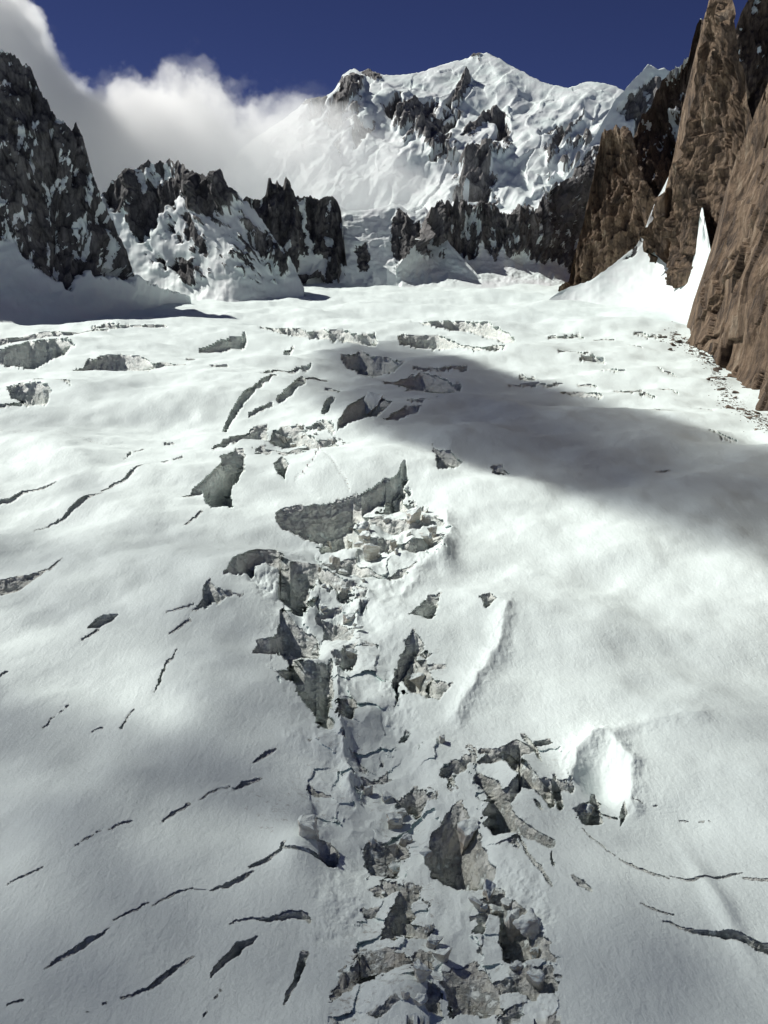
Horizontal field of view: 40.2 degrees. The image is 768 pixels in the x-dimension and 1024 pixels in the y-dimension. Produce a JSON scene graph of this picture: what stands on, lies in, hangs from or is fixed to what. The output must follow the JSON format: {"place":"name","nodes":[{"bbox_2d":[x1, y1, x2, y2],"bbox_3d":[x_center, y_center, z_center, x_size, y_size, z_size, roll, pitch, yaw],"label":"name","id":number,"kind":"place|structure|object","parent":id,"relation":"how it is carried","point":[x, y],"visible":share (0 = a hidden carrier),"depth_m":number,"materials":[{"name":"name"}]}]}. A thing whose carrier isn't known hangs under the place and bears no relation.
{"place":"outdoors","nodes":[
{"label":"outdoors","id":0,"kind":"place"},
{"bbox_2d":[101,158,303,301],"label":"jagged peak","id":1,"kind":"structure","parent":0,"point":[181,229],"depth_m":2371.54,"materials":[{"name":"dark granite rock"},{"name":"snow"}]},
{"bbox_2d":[0,0,747,194],"label":"sky","id":2,"kind":"structure","parent":0,"point":[192,83],"materials":[{"name":"blue"}]},
{"bbox_2d":[0,282,767,1023],"bbox_3d":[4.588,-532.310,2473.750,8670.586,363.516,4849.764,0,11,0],"label":"glacier","id":3,"kind":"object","parent":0,"point":[202,712],"visible":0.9,"depth_m":385.32,"materials":[{"name":"white snow"}]},
{"bbox_2d":[0,49,190,325],"bbox_3d":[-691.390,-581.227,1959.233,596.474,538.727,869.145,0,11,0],"label":"rock peak","id":4,"kind":"object","parent":3,"relation":"on","point":[64,258],"visible":0.88,"depth_m":1885.92,"materials":[{"name":"dark granite rock"},{"name":"snow"}]},
{"bbox_2d":[278,436,285,442],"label":"ice block","id":5,"kind":"structure","parent":3,"relation":"on","point":[282,439],"depth_m":794.77,"materials":[{"name":"grey ice"}]},
{"bbox_2d":[243,177,346,283],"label":"rock tower","id":6,"kind":"structure","parent":3,"relation":"on","point":[299,228],"depth_m":2783.19,"materials":[{"name":"dark granite rock"},{"name":"snow"}]},
{"bbox_2d":[298,814,319,841],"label":"ice block","id":7,"kind":"structure","parent":3,"relation":"on","point":[307,826],"depth_m":265.27,"materials":[{"name":"white ice"}]},
{"bbox_2d":[320,603,327,611],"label":"ice block","id":8,"kind":"structure","parent":3,"relation":"on","point":[323,607],"depth_m":438.05,"materials":[{"name":"white ice"}]},
{"bbox_2d":[329,555,339,568],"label":"ice block","id":9,"kind":"structure","parent":3,"relation":"on","point":[334,561],"depth_m":497.00,"materials":[{"name":"grey ice"}]},
{"bbox_2d":[338,569,347,573],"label":"ice block","id":10,"kind":"structure","parent":3,"relation":"on","point":[342,571],"depth_m":473.51,"materials":[{"name":"white ice"}]},
{"bbox_2d":[340,587,348,598],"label":"ice block","id":11,"kind":"structure","parent":3,"relation":"on","point":[343,592],"depth_m":455.79,"materials":[{"name":"grey ice"}]},
{"bbox_2d":[343,613,354,623],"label":"ice block","id":12,"kind":"structure","parent":3,"relation":"on","point":[348,617],"depth_m":429.86,"materials":[{"name":"white ice"}]},
{"bbox_2d":[347,539,352,547],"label":"ice block","id":13,"kind":"structure","parent":3,"relation":"on","point":[350,542],"depth_m":568.18,"materials":[{"name":"white ice"}]},
{"bbox_2d":[346,648,356,658],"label":"ice block","id":14,"kind":"structure","parent":3,"relation":"on","point":[350,653],"depth_m":401.45,"materials":[{"name":"grey ice"}]},
{"bbox_2d":[354,541,362,546],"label":"ice block","id":15,"kind":"structure","parent":3,"relation":"on","point":[358,544],"depth_m":517.73,"materials":[{"name":"white ice"}]},
{"bbox_2d":[353,625,363,628],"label":"ice block","id":16,"kind":"structure","parent":3,"relation":"on","point":[359,627],"depth_m":416.95,"materials":[{"name":"white ice"}]},
{"bbox_2d":[356,521,369,532],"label":"ice block","id":17,"kind":"structure","parent":3,"relation":"on","point":[362,526],"depth_m":539.81,"materials":[{"name":"white ice"}]},
{"bbox_2d":[358,530,370,543],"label":"ice block","id":18,"kind":"structure","parent":3,"relation":"on","point":[365,534],"depth_m":531.20,"materials":[{"name":"white ice"}]},
{"bbox_2d":[363,785,372,795],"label":"ice block","id":19,"kind":"structure","parent":3,"relation":"on","point":[368,790],"depth_m":300.20,"materials":[{"name":"grey ice"}]},
{"bbox_2d":[363,543,380,561],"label":"ice block","id":20,"kind":"structure","parent":3,"relation":"on","point":[371,552],"depth_m":505.38,"materials":[{"name":"grey ice"}]},
{"bbox_2d":[369,837,375,847],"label":"ice block","id":21,"kind":"structure","parent":3,"relation":"on","point":[372,842],"depth_m":274.92,"materials":[{"name":"white ice"}]},
{"bbox_2d":[364,391,382,413],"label":"ice block","id":22,"kind":"structure","parent":3,"relation":"on","point":[371,400],"depth_m":912.09,"materials":[{"name":"white ice"}]},
{"bbox_2d":[382,790,393,802],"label":"ice block","id":23,"kind":"object","parent":3,"relation":"on","point":[386,796],"depth_m":297.65,"materials":[{"name":"white ice"}]},
{"bbox_2d":[306,203,479,285],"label":"ice shoulder","id":24,"kind":"object","parent":3,"relation":"on","point":[379,243],"visible":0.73,"depth_m":2840.39,"materials":[{"name":"ice"},{"name":"snow"},{"name":"dark rock"}]},
{"bbox_2d":[388,843,398,856],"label":"ice block","id":25,"kind":"structure","parent":3,"relation":"on","point":[393,848],"depth_m":273.63,"materials":[{"name":"grey ice"}]},
{"bbox_2d":[390,541,396,551],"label":"ice block","id":26,"kind":"structure","parent":3,"relation":"on","point":[393,544],"depth_m":525.71,"materials":[{"name":"grey ice"}]},
{"bbox_2d":[386,812,402,828],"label":"ice block","id":27,"kind":"structure","parent":3,"relation":"on","point":[394,820],"depth_m":284.06,"materials":[{"name":"white ice"}]},
{"bbox_2d":[389,861,400,875],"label":"ice block","id":28,"kind":"structure","parent":3,"relation":"on","point":[394,867],"depth_m":266.17,"materials":[{"name":"white ice"}]},
{"bbox_2d":[393,808,406,817],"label":"ice block","id":29,"kind":"object","parent":3,"relation":"on","point":[403,811],"depth_m":288.23,"materials":[{"name":"white ice"}]},
{"bbox_2d":[401,990,409,1000],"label":"ice block","id":30,"kind":"object","parent":3,"relation":"on","point":[405,995],"depth_m":203.25,"materials":[{"name":"white ice"}]},
{"bbox_2d":[399,833,412,846],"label":"ice block","id":31,"kind":"object","parent":3,"relation":"on","point":[405,839],"depth_m":274.55,"materials":[{"name":"white ice"}]},
{"bbox_2d":[406,506,420,523],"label":"ice block","id":32,"kind":"structure","parent":3,"relation":"on","point":[413,514],"depth_m":564.27,"materials":[{"name":"white ice"}]},
{"bbox_2d":[409,672,424,688],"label":"ice block","id":33,"kind":"structure","parent":3,"relation":"on","point":[417,678],"depth_m":383.87,"materials":[{"name":"grey ice"}]},
{"bbox_2d":[413,993,427,1006],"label":"ice block","id":34,"kind":"object","parent":3,"relation":"on","point":[420,999],"depth_m":202.18,"materials":[{"name":"white ice"}]},
{"bbox_2d":[412,959,432,982],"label":"ice block","id":35,"kind":"structure","parent":3,"relation":"on","point":[422,972],"depth_m":208.06,"materials":[{"name":"white ice"}]},
{"bbox_2d":[419,846,432,858],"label":"ice block","id":36,"kind":"object","parent":3,"relation":"on","point":[424,851],"depth_m":262.77,"materials":[{"name":"white ice"}]},
{"bbox_2d":[421,514,430,523],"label":"ice block","id":37,"kind":"structure","parent":3,"relation":"on","point":[425,518],"depth_m":567.89,"materials":[{"name":"grey ice"}]},
{"bbox_2d":[422,533,432,546],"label":"ice block","id":38,"kind":"structure","parent":3,"relation":"on","point":[428,539],"depth_m":531.10,"materials":[{"name":"white ice"}]},
{"bbox_2d":[423,923,434,934],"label":"ice block","id":39,"kind":"object","parent":3,"relation":"on","point":[427,928],"depth_m":230.08,"materials":[{"name":"white ice"}]},
{"bbox_2d":[427,524,436,537],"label":"ice block","id":40,"kind":"structure","parent":3,"relation":"on","point":[432,528],"depth_m":537.54,"materials":[{"name":"white ice"}]},
{"bbox_2d":[426,934,443,948],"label":"ice block","id":41,"kind":"object","parent":3,"relation":"on","point":[433,941],"depth_m":224.56,"materials":[{"name":"white ice"}]},
{"bbox_2d":[432,946,451,962],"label":"ice block","id":42,"kind":"structure","parent":3,"relation":"on","point":[441,955],"depth_m":219.64,"materials":[{"name":"white ice"}]},
{"bbox_2d":[439,734,444,742],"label":"ice block","id":43,"kind":"object","parent":3,"relation":"on","point":[441,738],"depth_m":324.40,"materials":[{"name":"grey ice"}]},
{"bbox_2d":[457,817,478,854],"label":"ice block","id":44,"kind":"structure","parent":3,"relation":"on","point":[467,828],"depth_m":275.42,"materials":[{"name":"white ice"}]},
{"bbox_2d":[468,896,482,909],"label":"ice block","id":45,"kind":"structure","parent":3,"relation":"on","point":[475,902],"depth_m":238.06,"materials":[{"name":"white ice"}]},
{"bbox_2d":[479,903,487,913],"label":"ice block","id":46,"kind":"object","parent":3,"relation":"on","point":[483,907],"depth_m":237.22,"materials":[{"name":"white ice"}]},
{"bbox_2d":[483,878,495,902],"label":"ice block","id":47,"kind":"structure","parent":3,"relation":"on","point":[489,886],"depth_m":245.11,"materials":[{"name":"ice"}]},
{"bbox_2d":[487,903,503,914],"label":"ice block","id":48,"kind":"object","parent":3,"relation":"on","point":[495,909],"depth_m":241.40,"materials":[{"name":"white ice"}]},
{"bbox_2d":[396,148,597,288],"bbox_3d":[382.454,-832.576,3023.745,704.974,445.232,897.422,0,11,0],"label":"rock ridge","id":49,"kind":"object","parent":3,"relation":"on","point":[492,245],"visible":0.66,"depth_m":2831.15,"materials":[{"name":"grey stone"}]},
{"bbox_2d":[500,897,511,908],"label":"ice block","id":50,"kind":"object","parent":3,"relation":"on","point":[506,903],"depth_m":240.50,"materials":[{"name":"white ice"}]},
{"bbox_2d":[504,908,519,942],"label":"ice block","id":51,"kind":"structure","parent":3,"relation":"on","point":[512,931],"depth_m":233.76,"materials":[{"name":"white ice"}]},
{"bbox_2d":[509,962,517,969],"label":"ice block","id":52,"kind":"object","parent":3,"relation":"on","point":[511,967],"depth_m":215.77,"materials":[{"name":"white ice"}]},
{"bbox_2d":[513,960,522,970],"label":"ice block","id":53,"kind":"object","parent":3,"relation":"on","point":[518,964],"depth_m":216.08,"materials":[{"name":"white ice"}]},
{"bbox_2d":[513,907,540,939],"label":"ice block","id":54,"kind":"structure","parent":3,"relation":"on","point":[528,924],"depth_m":229.48,"materials":[{"name":"white ice"}]},
{"bbox_2d":[529,947,539,958],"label":"ice block","id":55,"kind":"object","parent":3,"relation":"on","point":[534,952],"depth_m":224.73,"materials":[{"name":"white ice"}]},
{"bbox_2d":[526,965,545,990],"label":"ice block","id":56,"kind":"structure","parent":3,"relation":"on","point":[535,978],"depth_m":211.46,"materials":[{"name":"white ice"}]},
{"bbox_2d":[583,803,593,814],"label":"ice block","id":57,"kind":"object","parent":3,"relation":"on","point":[588,809],"depth_m":285.79,"materials":[{"name":"white ice"}]},
{"bbox_2d":[558,124,654,290],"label":"granite tower","id":58,"kind":"structure","parent":3,"relation":"on","point":[619,207],"depth_m":2413.02,"materials":[{"name":"brown stone"}]},
{"bbox_2d":[549,179,709,314],"bbox_3d":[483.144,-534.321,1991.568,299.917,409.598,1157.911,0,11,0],"label":"snow gully","id":59,"kind":"object","parent":3,"relation":"on","point":[634,275],"visible":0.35,"depth_m":2116.01,"materials":[{"name":"white snow"}]},
{"bbox_2d":[633,18,703,197],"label":"granite wall","id":60,"kind":"structure","parent":3,"relation":"on","point":[655,137],"depth_m":2580.61,"materials":[{"name":"brown stone"}]},
{"bbox_2d":[638,0,751,288],"bbox_3d":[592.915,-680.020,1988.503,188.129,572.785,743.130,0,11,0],"label":"granite pillar","id":61,"kind":"structure","parent":3,"relation":"on","point":[715,119],"depth_m":1930.32,"materials":[{"name":"brown stone"}]},
{"bbox_2d":[658,321,767,432],"bbox_3d":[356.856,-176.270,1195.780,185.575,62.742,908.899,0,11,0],"label":"rubble","id":62,"kind":"object","parent":3,"relation":"on","point":[716,369],"visible":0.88,"depth_m":1070.87,"materials":[{"name":"stone"}]},
{"bbox_2d":[687,84,767,410],"bbox_3d":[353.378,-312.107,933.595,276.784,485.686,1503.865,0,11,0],"label":"granite buttress","id":63,"kind":"structure","parent":3,"relation":"on","point":[727,324],"depth_m":1215.40,"materials":[{"name":"brown stone"}]},
{"bbox_2d":[736,0,767,118],"bbox_3d":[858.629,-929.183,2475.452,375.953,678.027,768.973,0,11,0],"label":"granite spire","id":64,"kind":"structure","parent":3,"relation":"on","point":[752,32],"depth_m":2234.66,"materials":[{"name":"brown stone"}]},
{"bbox_2d":[223,53,623,213],"bbox_3d":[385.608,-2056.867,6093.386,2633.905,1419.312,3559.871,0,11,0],"label":"snow mountain","id":65,"kind":"structure","parent":0,"point":[476,128],"depth_m":5540.00,"materials":[{"name":"white snow"}]},
{"bbox_2d":[565,64,669,179],"bbox_3d":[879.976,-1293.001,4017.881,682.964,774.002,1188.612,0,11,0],"label":"snow peak","id":66,"kind":"structure","parent":0,"point":[632,103],"depth_m":3859.89,"materials":[{"name":"white snow"}]}
]}

